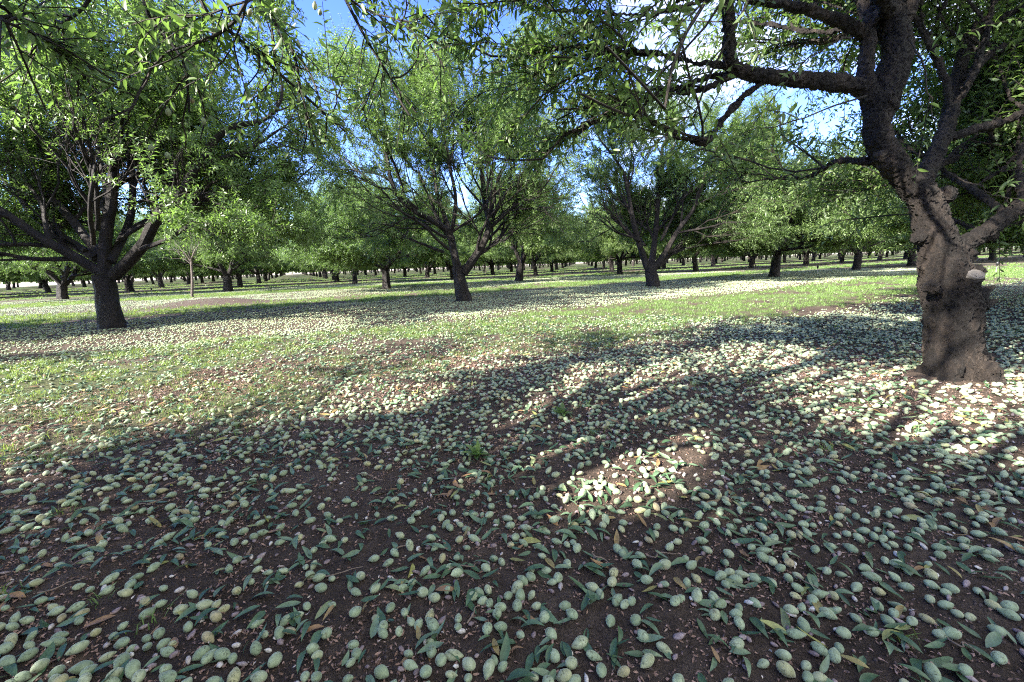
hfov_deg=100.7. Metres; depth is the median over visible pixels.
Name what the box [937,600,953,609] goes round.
green almond
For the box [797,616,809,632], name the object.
green almond
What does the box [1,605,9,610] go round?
green almond
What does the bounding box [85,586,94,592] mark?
green almond
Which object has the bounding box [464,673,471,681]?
green almond
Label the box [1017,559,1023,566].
green almond
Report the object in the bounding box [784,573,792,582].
green almond
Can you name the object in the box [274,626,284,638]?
green almond
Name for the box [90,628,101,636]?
green almond
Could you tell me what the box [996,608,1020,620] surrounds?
green almond
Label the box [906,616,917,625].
green almond
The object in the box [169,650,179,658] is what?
dried almond
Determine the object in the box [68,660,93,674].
green almond
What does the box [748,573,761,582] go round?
green almond
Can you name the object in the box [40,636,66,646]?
green almond
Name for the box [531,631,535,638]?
dried almond
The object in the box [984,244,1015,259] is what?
almond tree
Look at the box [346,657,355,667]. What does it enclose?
green almond
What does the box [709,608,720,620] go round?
green almond
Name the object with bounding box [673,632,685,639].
dried almond
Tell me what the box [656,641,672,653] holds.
green almond
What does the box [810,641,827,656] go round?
green almond
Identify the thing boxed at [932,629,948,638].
green almond
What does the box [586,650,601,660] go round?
green almond
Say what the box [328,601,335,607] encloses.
green almond
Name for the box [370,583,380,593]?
green almond
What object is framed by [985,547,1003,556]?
green almond
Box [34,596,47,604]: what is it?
green almond
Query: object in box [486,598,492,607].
green almond
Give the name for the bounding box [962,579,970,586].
dried almond
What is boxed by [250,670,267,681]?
green almond
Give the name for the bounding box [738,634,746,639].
dried almond
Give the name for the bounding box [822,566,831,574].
green almond
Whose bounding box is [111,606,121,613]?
dried almond
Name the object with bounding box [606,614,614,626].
green almond
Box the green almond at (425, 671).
[420,665,431,678]
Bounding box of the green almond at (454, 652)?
[445,649,463,660]
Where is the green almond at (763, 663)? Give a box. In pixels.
[757,658,768,668]
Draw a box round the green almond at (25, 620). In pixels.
[19,616,34,624]
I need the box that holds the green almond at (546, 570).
[541,566,551,573]
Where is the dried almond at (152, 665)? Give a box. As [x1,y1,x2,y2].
[147,663,156,667]
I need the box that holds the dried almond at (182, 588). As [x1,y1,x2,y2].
[174,586,184,592]
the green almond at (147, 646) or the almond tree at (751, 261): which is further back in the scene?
the almond tree at (751, 261)
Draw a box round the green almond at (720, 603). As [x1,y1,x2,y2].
[714,598,726,608]
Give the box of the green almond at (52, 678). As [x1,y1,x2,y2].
[48,673,59,681]
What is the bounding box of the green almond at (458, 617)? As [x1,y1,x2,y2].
[455,613,461,622]
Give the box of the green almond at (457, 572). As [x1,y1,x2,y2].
[451,567,463,577]
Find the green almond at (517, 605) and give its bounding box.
[512,599,521,611]
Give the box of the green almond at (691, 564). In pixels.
[686,560,696,569]
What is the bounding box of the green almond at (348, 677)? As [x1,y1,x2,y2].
[342,674,353,681]
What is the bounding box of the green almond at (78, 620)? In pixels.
[74,616,83,624]
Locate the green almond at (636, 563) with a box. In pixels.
[632,559,641,568]
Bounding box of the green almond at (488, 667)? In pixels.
[483,659,494,680]
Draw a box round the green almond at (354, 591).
[350,587,361,595]
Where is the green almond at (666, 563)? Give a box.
[658,559,670,569]
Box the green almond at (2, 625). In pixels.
[0,622,5,630]
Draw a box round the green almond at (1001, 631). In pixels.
[987,624,1006,635]
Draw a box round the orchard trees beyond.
[80,246,1016,283]
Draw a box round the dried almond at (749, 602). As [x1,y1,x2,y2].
[744,599,752,604]
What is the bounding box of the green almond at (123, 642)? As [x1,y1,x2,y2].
[113,637,129,648]
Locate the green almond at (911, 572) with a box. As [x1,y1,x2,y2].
[903,567,913,574]
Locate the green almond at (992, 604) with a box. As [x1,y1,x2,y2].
[984,599,1001,609]
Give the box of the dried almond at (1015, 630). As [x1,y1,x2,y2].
[1012,628,1022,632]
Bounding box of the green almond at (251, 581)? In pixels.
[247,578,254,584]
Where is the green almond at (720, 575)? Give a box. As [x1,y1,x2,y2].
[715,570,726,580]
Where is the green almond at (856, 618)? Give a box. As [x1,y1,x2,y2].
[849,613,861,622]
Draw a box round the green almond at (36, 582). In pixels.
[28,578,44,586]
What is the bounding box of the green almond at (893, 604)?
[887,601,906,611]
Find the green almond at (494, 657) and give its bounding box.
[490,654,497,665]
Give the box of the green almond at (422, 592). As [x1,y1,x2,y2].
[417,586,427,597]
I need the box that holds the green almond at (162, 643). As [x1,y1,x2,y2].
[156,638,170,649]
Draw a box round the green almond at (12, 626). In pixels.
[5,622,19,630]
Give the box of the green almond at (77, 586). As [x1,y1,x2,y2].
[72,583,85,589]
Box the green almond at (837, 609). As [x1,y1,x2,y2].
[832,606,841,613]
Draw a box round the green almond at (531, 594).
[528,590,534,600]
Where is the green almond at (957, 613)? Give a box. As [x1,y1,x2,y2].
[950,609,963,617]
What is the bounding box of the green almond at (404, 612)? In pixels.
[401,608,407,616]
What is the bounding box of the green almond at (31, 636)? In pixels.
[24,630,37,642]
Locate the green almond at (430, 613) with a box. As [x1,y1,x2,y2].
[425,608,433,621]
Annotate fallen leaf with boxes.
[1,591,25,598]
[3,663,16,676]
[4,590,20,602]
[18,627,37,636]
[27,673,40,681]
[29,607,38,611]
[37,618,49,627]
[38,641,54,659]
[56,612,88,626]
[56,642,66,660]
[65,678,78,681]
[80,632,89,640]
[81,614,115,628]
[91,660,114,673]
[108,630,130,641]
[119,656,133,681]
[139,594,159,608]
[143,655,159,667]
[150,663,164,672]
[171,637,178,647]
[174,604,196,622]
[175,675,185,678]
[176,664,203,673]
[190,615,207,619]
[194,608,215,625]
[199,587,212,599]
[209,643,219,649]
[212,620,228,635]
[213,584,228,596]
[234,605,259,618]
[243,662,265,681]
[246,611,265,628]
[250,591,273,599]
[256,623,266,640]
[275,614,280,626]
[276,600,300,607]
[280,612,301,619]
[282,629,295,633]
[286,594,302,598]
[289,617,295,625]
[293,607,300,624]
[296,619,307,631]
[296,650,305,673]
[297,624,323,639]
[301,621,310,640]
[310,630,322,654]
[313,657,319,670]
[315,600,331,618]
[323,605,333,619]
[341,650,348,665]
[347,581,351,591]
[358,649,365,662]
[361,595,377,601]
[365,674,374,681]
[370,614,378,637]
[377,607,385,621]
[380,577,388,589]
[386,584,402,591]
[393,579,408,583]
[399,591,418,594]
[415,632,434,648]
[416,625,420,639]
[417,641,443,653]
[428,584,434,595]
[431,620,444,639]
[436,585,453,590]
[447,670,456,681]
[452,590,456,601]
[454,579,459,597]
[466,589,474,605]
[468,600,476,613]
[474,617,486,620]
[480,643,501,652]
[492,638,499,654]
[497,639,514,643]
[500,631,509,661]
[506,668,535,680]
[509,617,526,622]
[518,676,532,681]
[521,619,543,626]
[522,609,530,624]
[525,652,533,670]
[530,668,555,679]
[534,645,539,662]
[536,645,548,654]
[537,662,549,674]
[539,636,550,645]
[540,606,560,624]
[545,643,553,662]
[549,669,555,678]
[554,617,570,623]
[560,641,564,655]
[563,642,571,656]
[568,575,585,590]
[581,591,588,610]
[582,588,599,599]
[583,642,592,650]
[584,565,605,576]
[609,637,616,656]
[611,646,617,668]
[611,657,620,666]
[615,583,633,586]
[618,626,622,641]
[624,650,642,656]
[634,572,642,577]
[636,634,663,641]
[640,603,653,612]
[641,620,659,634]
[642,585,657,591]
[642,649,662,656]
[649,563,663,575]
[649,592,667,600]
[662,593,671,597]
[673,577,686,589]
[684,587,702,592]
[697,618,708,638]
[697,672,706,681]
[698,567,715,575]
[698,599,715,607]
[705,634,728,647]
[709,635,719,644]
[710,657,716,670]
[711,646,719,662]
[716,587,732,595]
[720,610,727,623]
[724,578,745,586]
[730,647,750,654]
[731,636,742,651]
[740,631,760,633]
[742,655,750,676]
[745,582,757,587]
[749,617,768,638]
[759,576,776,587]
[761,620,786,634]
[769,584,774,593]
[770,628,787,633]
[773,629,787,646]
[780,607,790,629]
[798,627,827,647]
[801,587,810,595]
[805,561,815,572]
[805,576,815,592]
[805,611,819,627]
[807,573,818,589]
[810,627,830,639]
[812,601,822,612]
[816,607,836,616]
[819,654,829,672]
[834,588,854,594]
[837,591,849,605]
[840,654,868,667]
[852,625,882,631]
[857,656,865,671]
[859,673,878,681]
[872,601,879,610]
[879,581,898,594]
[882,629,898,639]
[882,639,893,654]
[884,623,907,627]
[890,631,922,652]
[892,560,920,576]
[895,605,904,617]
[895,625,909,629]
[897,565,910,575]
[897,663,931,681]
[901,639,905,651]
[910,658,921,677]
[914,566,923,569]
[918,541,927,549]
[922,656,952,667]
[925,641,944,647]
[933,561,949,574]
[937,618,951,626]
[939,676,953,681]
[941,663,960,670]
[948,566,961,577]
[955,671,969,681]
[956,561,970,571]
[957,621,981,638]
[961,645,971,659]
[962,553,972,560]
[964,644,999,666]
[981,576,1004,578]
[985,631,1001,647]
[987,616,995,624]
[989,592,997,601]
[995,571,1012,580]
[997,566,1016,570]
[1003,628,1016,643]
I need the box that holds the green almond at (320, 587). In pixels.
[314,583,326,592]
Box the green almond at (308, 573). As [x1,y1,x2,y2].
[305,570,314,578]
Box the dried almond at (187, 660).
[185,655,190,664]
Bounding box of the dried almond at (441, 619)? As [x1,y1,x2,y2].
[438,615,445,624]
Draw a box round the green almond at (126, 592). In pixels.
[117,588,133,596]
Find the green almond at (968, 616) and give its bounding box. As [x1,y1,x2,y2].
[964,612,976,620]
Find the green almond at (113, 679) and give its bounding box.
[105,676,120,681]
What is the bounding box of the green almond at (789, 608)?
[783,604,798,614]
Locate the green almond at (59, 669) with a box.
[47,665,65,677]
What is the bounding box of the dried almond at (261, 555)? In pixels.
[257,552,265,558]
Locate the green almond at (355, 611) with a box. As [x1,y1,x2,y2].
[349,606,361,617]
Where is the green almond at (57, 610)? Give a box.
[46,606,64,615]
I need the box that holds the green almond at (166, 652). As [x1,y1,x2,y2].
[160,646,174,657]
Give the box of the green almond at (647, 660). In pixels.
[640,653,654,667]
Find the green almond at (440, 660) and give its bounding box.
[435,653,446,666]
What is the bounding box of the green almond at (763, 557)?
[757,552,768,562]
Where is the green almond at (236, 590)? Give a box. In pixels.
[232,586,241,594]
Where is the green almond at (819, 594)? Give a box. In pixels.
[811,589,828,598]
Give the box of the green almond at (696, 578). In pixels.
[691,573,700,583]
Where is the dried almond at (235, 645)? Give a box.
[231,642,240,647]
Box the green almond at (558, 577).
[554,572,562,582]
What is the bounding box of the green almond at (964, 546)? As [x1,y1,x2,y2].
[959,543,969,549]
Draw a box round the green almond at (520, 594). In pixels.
[515,588,524,600]
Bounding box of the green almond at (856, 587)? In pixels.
[851,582,862,591]
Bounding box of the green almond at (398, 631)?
[395,626,402,636]
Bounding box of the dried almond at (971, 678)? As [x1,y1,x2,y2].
[964,676,978,681]
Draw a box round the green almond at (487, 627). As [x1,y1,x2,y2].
[482,622,492,634]
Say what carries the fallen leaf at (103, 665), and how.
on the ground at (606, 635)
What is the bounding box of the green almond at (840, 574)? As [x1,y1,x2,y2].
[835,571,847,576]
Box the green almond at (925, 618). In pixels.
[918,613,937,625]
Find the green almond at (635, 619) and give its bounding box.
[630,614,640,625]
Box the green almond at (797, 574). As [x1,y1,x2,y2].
[792,572,803,579]
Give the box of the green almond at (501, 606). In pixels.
[494,602,505,611]
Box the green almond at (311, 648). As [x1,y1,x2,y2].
[306,643,319,654]
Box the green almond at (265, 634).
[259,630,268,638]
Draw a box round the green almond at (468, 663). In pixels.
[462,657,475,670]
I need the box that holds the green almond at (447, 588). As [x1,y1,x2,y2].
[444,586,449,593]
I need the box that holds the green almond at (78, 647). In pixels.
[65,640,89,655]
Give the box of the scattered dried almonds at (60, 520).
[0,319,1023,525]
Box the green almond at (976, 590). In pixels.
[972,587,981,593]
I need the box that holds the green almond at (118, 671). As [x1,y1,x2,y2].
[105,667,124,677]
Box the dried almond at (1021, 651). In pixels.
[1019,648,1023,657]
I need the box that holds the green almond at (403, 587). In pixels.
[399,584,408,590]
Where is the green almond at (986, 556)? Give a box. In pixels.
[981,554,999,561]
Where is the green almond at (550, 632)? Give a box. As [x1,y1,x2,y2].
[545,627,556,639]
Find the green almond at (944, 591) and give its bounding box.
[940,588,951,595]
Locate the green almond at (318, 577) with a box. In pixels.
[312,573,325,581]
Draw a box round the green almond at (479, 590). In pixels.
[475,587,484,595]
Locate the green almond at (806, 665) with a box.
[801,660,811,670]
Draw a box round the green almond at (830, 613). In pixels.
[819,607,837,619]
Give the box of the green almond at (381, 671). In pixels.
[374,664,388,678]
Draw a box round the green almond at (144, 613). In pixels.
[138,607,155,619]
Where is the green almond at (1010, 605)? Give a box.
[1000,600,1018,611]
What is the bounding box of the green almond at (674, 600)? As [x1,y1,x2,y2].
[670,595,679,605]
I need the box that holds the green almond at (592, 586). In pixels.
[585,582,598,592]
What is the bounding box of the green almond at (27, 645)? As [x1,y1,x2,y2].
[23,641,34,649]
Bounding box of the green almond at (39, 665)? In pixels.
[30,658,49,673]
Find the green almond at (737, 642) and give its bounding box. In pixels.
[729,637,743,648]
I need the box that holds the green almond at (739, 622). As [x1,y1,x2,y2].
[734,616,744,630]
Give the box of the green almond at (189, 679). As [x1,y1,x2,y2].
[181,677,192,681]
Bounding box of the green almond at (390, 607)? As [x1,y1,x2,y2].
[385,602,394,612]
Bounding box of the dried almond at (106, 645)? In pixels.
[103,642,109,648]
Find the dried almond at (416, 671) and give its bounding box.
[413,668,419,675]
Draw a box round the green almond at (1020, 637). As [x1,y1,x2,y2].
[1016,632,1023,645]
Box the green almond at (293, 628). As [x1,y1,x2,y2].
[285,627,295,633]
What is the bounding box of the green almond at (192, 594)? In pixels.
[187,589,197,598]
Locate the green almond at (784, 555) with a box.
[782,553,788,559]
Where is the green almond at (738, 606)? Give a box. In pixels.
[735,603,742,611]
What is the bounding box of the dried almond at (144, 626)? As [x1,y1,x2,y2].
[139,624,149,629]
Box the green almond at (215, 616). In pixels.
[210,611,221,622]
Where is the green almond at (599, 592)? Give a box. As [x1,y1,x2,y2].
[596,588,603,598]
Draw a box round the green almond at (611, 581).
[607,576,616,586]
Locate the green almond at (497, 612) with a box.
[493,608,501,618]
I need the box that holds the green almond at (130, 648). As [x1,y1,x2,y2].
[125,644,136,652]
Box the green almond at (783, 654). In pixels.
[774,649,791,660]
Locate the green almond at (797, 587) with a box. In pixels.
[791,582,805,593]
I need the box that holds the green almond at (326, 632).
[321,627,331,638]
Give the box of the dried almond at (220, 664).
[216,661,223,667]
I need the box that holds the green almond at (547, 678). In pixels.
[542,675,553,681]
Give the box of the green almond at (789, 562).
[783,558,794,566]
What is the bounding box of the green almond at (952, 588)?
[941,583,959,593]
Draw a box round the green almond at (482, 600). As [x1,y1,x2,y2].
[477,596,486,605]
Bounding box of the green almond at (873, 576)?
[861,571,881,581]
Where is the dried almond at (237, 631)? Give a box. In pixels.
[231,629,241,636]
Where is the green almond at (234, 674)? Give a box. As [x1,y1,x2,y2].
[227,667,240,681]
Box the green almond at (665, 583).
[659,581,668,586]
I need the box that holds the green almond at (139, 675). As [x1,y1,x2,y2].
[131,669,145,681]
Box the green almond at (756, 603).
[749,597,761,607]
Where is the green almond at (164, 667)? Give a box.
[159,664,171,673]
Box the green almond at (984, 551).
[978,549,990,554]
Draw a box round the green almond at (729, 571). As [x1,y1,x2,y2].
[724,568,734,575]
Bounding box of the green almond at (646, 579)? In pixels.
[640,575,652,584]
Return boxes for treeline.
[0,256,738,283]
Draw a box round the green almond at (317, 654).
[311,650,322,659]
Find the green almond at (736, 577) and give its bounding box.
[729,574,742,582]
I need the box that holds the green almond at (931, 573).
[923,568,937,579]
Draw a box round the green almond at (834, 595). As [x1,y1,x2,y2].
[828,591,838,599]
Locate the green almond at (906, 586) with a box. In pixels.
[898,582,913,591]
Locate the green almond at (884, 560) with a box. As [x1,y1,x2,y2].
[881,556,888,563]
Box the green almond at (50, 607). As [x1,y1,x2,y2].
[47,603,58,610]
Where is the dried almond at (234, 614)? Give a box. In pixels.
[231,611,238,616]
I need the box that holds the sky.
[0,0,971,282]
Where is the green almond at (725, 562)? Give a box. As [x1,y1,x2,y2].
[722,559,728,565]
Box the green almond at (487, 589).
[484,584,491,595]
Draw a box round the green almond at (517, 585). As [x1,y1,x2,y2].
[511,580,522,593]
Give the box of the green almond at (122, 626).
[117,621,128,630]
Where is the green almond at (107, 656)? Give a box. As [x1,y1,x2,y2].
[98,651,116,662]
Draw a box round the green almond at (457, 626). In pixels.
[454,623,461,630]
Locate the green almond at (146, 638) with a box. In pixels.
[142,634,151,642]
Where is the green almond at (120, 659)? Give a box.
[113,652,129,667]
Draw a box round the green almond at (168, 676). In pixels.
[159,670,176,681]
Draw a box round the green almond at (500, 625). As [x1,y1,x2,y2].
[494,621,506,631]
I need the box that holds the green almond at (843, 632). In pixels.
[835,626,851,638]
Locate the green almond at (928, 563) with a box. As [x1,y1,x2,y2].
[924,561,932,566]
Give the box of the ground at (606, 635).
[0,247,1023,681]
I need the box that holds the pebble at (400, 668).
[398,666,404,671]
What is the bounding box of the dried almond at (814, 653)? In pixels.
[807,650,818,656]
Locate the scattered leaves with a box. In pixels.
[0,314,1023,681]
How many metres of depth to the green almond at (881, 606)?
1.22 m
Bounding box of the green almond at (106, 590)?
[98,585,114,595]
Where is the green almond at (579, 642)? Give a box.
[571,635,587,649]
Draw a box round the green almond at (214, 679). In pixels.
[206,676,219,681]
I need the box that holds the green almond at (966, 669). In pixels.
[958,663,973,675]
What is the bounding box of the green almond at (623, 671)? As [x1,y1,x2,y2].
[617,665,629,676]
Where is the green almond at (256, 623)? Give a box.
[250,619,264,628]
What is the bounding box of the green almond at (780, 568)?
[775,564,785,572]
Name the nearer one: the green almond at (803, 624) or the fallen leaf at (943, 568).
the green almond at (803, 624)
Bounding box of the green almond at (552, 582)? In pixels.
[547,578,556,585]
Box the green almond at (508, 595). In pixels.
[504,591,512,599]
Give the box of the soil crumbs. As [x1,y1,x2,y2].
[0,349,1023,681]
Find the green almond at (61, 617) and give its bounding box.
[56,613,66,622]
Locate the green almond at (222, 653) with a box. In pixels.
[214,647,230,660]
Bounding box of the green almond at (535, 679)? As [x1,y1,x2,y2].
[530,671,538,681]
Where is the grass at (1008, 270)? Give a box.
[0,254,1023,657]
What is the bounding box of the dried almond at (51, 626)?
[48,623,54,629]
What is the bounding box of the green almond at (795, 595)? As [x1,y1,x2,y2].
[789,592,801,599]
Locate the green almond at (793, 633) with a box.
[786,628,806,638]
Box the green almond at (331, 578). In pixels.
[328,575,335,581]
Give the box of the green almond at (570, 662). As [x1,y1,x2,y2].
[565,656,576,669]
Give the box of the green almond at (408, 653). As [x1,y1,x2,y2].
[404,649,412,658]
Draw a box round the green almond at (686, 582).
[683,577,690,588]
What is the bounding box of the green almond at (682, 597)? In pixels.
[678,594,684,602]
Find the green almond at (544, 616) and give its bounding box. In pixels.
[539,610,550,622]
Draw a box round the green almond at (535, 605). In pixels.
[531,602,540,609]
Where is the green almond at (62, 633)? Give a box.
[50,631,68,638]
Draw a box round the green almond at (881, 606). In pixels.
[870,597,883,610]
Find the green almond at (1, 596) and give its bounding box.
[0,594,7,601]
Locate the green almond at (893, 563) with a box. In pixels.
[889,559,901,567]
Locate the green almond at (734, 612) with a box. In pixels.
[729,608,741,617]
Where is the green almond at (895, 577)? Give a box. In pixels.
[888,571,900,582]
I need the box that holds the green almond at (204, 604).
[195,599,213,610]
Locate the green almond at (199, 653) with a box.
[192,645,209,660]
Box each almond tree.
[0,0,343,329]
[0,0,489,175]
[0,184,166,299]
[0,240,90,292]
[0,252,63,280]
[2,278,30,283]
[5,281,14,289]
[18,276,89,289]
[45,211,183,291]
[77,276,91,286]
[117,194,298,291]
[125,273,175,283]
[146,274,185,282]
[151,226,195,287]
[155,224,211,296]
[163,236,295,286]
[165,271,218,282]
[175,270,198,283]
[242,268,297,280]
[246,259,303,282]
[270,150,474,288]
[286,243,386,281]
[288,207,382,283]
[291,0,607,301]
[293,268,330,276]
[295,266,345,278]
[364,0,1023,386]
[371,262,440,276]
[392,231,465,277]
[399,182,507,279]
[429,264,446,273]
[461,251,534,273]
[464,148,607,280]
[486,259,540,271]
[495,209,574,274]
[516,250,585,271]
[537,61,802,286]
[563,177,676,273]
[567,205,634,270]
[573,254,620,267]
[619,244,702,268]
[643,187,751,271]
[663,104,911,276]
[675,253,705,264]
[698,255,715,265]
[699,254,720,263]
[701,245,813,267]
[783,250,799,261]
[785,251,822,259]
[789,152,924,269]
[792,249,816,260]
[796,246,848,264]
[807,244,888,261]
[811,0,1023,261]
[847,250,877,257]
[862,239,916,265]
[867,247,898,259]
[874,240,1018,250]
[903,248,907,258]
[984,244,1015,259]
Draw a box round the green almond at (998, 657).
[990,651,1007,664]
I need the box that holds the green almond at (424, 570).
[419,565,429,575]
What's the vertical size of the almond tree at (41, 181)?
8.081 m
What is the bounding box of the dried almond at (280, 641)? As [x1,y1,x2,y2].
[277,638,283,644]
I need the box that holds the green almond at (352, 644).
[348,640,358,649]
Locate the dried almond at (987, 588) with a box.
[981,586,993,591]
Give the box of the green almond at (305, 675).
[300,671,309,681]
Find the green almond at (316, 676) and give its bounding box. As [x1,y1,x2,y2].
[311,671,321,681]
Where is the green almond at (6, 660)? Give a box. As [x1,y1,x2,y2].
[0,655,15,666]
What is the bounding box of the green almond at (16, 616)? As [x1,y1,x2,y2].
[9,611,20,622]
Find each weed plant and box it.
[460,439,490,459]
[551,402,571,415]
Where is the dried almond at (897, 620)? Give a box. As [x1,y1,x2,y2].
[892,617,906,624]
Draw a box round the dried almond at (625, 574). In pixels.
[621,572,628,576]
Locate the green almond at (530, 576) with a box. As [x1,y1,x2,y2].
[525,572,535,581]
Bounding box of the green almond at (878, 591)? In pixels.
[872,587,885,595]
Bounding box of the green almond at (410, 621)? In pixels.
[407,617,414,625]
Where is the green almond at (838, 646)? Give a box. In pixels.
[834,642,844,653]
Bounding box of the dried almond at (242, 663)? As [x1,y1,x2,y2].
[236,661,247,666]
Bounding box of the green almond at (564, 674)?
[556,668,571,681]
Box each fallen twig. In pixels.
[37,577,85,593]
[307,566,362,579]
[448,561,481,569]
[466,606,478,623]
[592,552,620,571]
[646,552,675,557]
[793,575,827,597]
[946,637,980,654]
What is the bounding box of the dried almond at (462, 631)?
[456,628,465,633]
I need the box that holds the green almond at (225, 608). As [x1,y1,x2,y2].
[217,604,229,613]
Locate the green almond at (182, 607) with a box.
[173,604,187,614]
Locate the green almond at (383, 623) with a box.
[379,620,387,628]
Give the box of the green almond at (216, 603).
[211,599,220,607]
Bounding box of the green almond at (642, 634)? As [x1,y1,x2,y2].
[637,629,648,640]
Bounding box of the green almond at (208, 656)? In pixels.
[201,648,216,664]
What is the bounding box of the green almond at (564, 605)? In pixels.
[559,601,570,610]
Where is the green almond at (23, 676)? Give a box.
[14,671,31,681]
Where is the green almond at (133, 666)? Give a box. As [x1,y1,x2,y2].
[125,659,140,679]
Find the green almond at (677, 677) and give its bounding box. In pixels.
[672,673,684,681]
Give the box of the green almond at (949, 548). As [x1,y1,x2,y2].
[944,545,953,552]
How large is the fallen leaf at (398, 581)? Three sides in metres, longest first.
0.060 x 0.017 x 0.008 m
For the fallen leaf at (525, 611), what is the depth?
1.22 m
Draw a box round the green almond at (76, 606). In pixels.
[65,601,84,612]
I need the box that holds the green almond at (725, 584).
[721,580,729,588]
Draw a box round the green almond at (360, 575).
[356,571,364,580]
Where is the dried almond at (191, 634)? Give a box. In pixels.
[186,629,195,640]
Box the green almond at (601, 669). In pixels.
[596,662,606,677]
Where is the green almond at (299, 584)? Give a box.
[295,581,303,587]
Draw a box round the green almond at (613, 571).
[609,567,617,577]
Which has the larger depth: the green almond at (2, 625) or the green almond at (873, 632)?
the green almond at (2, 625)
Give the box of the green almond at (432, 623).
[426,617,438,631]
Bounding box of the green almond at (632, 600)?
[628,596,635,605]
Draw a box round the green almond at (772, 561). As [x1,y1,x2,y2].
[768,556,777,565]
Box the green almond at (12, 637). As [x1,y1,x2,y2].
[4,632,17,647]
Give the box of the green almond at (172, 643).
[168,640,176,646]
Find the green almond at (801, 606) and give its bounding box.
[797,602,805,611]
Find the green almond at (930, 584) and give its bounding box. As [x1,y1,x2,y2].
[923,579,940,589]
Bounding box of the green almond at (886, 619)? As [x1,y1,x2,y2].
[880,614,895,624]
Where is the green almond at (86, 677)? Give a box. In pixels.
[77,672,91,681]
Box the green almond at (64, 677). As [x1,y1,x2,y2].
[53,673,68,681]
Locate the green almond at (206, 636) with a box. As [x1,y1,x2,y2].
[201,631,213,642]
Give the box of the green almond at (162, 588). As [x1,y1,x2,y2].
[159,585,167,591]
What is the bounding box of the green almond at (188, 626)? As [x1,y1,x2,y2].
[183,621,192,632]
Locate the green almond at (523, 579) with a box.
[517,575,527,585]
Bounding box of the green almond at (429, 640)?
[426,638,433,644]
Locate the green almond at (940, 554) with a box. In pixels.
[934,551,945,558]
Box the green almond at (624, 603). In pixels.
[620,599,628,608]
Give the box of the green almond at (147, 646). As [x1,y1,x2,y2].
[142,642,151,650]
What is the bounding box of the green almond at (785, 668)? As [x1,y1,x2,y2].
[776,660,795,677]
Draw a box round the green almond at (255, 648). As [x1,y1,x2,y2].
[250,640,261,655]
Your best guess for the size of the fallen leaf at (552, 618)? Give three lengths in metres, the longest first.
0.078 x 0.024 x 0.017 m
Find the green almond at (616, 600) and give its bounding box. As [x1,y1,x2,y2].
[612,594,621,606]
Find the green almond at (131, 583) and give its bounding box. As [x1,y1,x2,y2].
[124,579,135,587]
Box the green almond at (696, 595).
[691,587,702,602]
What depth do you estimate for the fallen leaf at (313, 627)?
1.20 m
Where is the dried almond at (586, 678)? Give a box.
[584,673,588,681]
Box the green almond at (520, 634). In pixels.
[516,630,524,638]
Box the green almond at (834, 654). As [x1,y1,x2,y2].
[828,647,840,662]
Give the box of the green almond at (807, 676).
[802,670,813,681]
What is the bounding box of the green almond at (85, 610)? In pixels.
[73,608,89,616]
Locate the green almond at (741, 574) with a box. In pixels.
[735,570,749,577]
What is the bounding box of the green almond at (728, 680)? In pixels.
[722,678,733,681]
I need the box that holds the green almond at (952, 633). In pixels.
[942,626,961,639]
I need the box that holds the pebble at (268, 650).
[264,648,271,652]
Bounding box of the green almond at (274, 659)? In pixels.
[267,652,281,667]
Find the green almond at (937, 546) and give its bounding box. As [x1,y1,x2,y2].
[931,543,946,550]
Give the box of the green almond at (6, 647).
[0,641,13,654]
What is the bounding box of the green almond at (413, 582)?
[408,579,416,584]
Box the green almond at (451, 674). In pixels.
[445,670,457,678]
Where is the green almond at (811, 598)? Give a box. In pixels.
[807,594,818,605]
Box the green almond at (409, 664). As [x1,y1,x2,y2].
[403,659,417,670]
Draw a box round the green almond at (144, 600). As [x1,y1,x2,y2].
[139,597,150,605]
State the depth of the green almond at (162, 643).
1.16 m
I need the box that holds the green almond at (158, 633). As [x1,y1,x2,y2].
[153,627,164,639]
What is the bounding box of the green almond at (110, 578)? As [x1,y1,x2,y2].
[99,572,119,585]
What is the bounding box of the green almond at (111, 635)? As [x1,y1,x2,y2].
[108,632,118,640]
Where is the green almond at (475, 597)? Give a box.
[469,591,477,600]
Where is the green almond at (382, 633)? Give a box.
[377,628,387,638]
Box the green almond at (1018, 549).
[1011,543,1023,553]
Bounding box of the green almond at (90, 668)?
[79,664,97,675]
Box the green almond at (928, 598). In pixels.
[924,594,934,603]
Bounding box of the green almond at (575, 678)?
[568,674,580,681]
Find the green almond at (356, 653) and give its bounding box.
[351,648,361,659]
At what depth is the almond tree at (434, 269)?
65.86 m
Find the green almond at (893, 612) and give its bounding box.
[888,608,899,618]
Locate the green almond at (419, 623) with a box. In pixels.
[414,618,422,629]
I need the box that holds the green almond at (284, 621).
[279,614,290,625]
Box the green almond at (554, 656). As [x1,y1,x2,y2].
[549,648,559,662]
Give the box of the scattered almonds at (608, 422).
[0,266,1023,579]
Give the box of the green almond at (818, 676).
[812,671,827,681]
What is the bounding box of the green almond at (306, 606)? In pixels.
[303,602,310,610]
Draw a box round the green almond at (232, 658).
[227,652,236,663]
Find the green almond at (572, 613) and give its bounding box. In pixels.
[566,608,577,619]
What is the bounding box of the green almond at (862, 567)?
[858,563,871,571]
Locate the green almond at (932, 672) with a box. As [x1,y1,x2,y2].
[923,662,941,681]
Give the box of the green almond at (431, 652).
[426,645,436,657]
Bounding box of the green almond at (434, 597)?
[428,592,439,602]
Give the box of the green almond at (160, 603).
[155,599,167,607]
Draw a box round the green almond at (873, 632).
[866,627,878,636]
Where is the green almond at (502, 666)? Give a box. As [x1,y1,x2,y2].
[498,661,506,672]
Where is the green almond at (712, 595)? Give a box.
[708,591,717,600]
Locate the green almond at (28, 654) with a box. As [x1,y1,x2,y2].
[17,647,38,662]
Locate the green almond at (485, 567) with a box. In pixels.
[481,563,489,571]

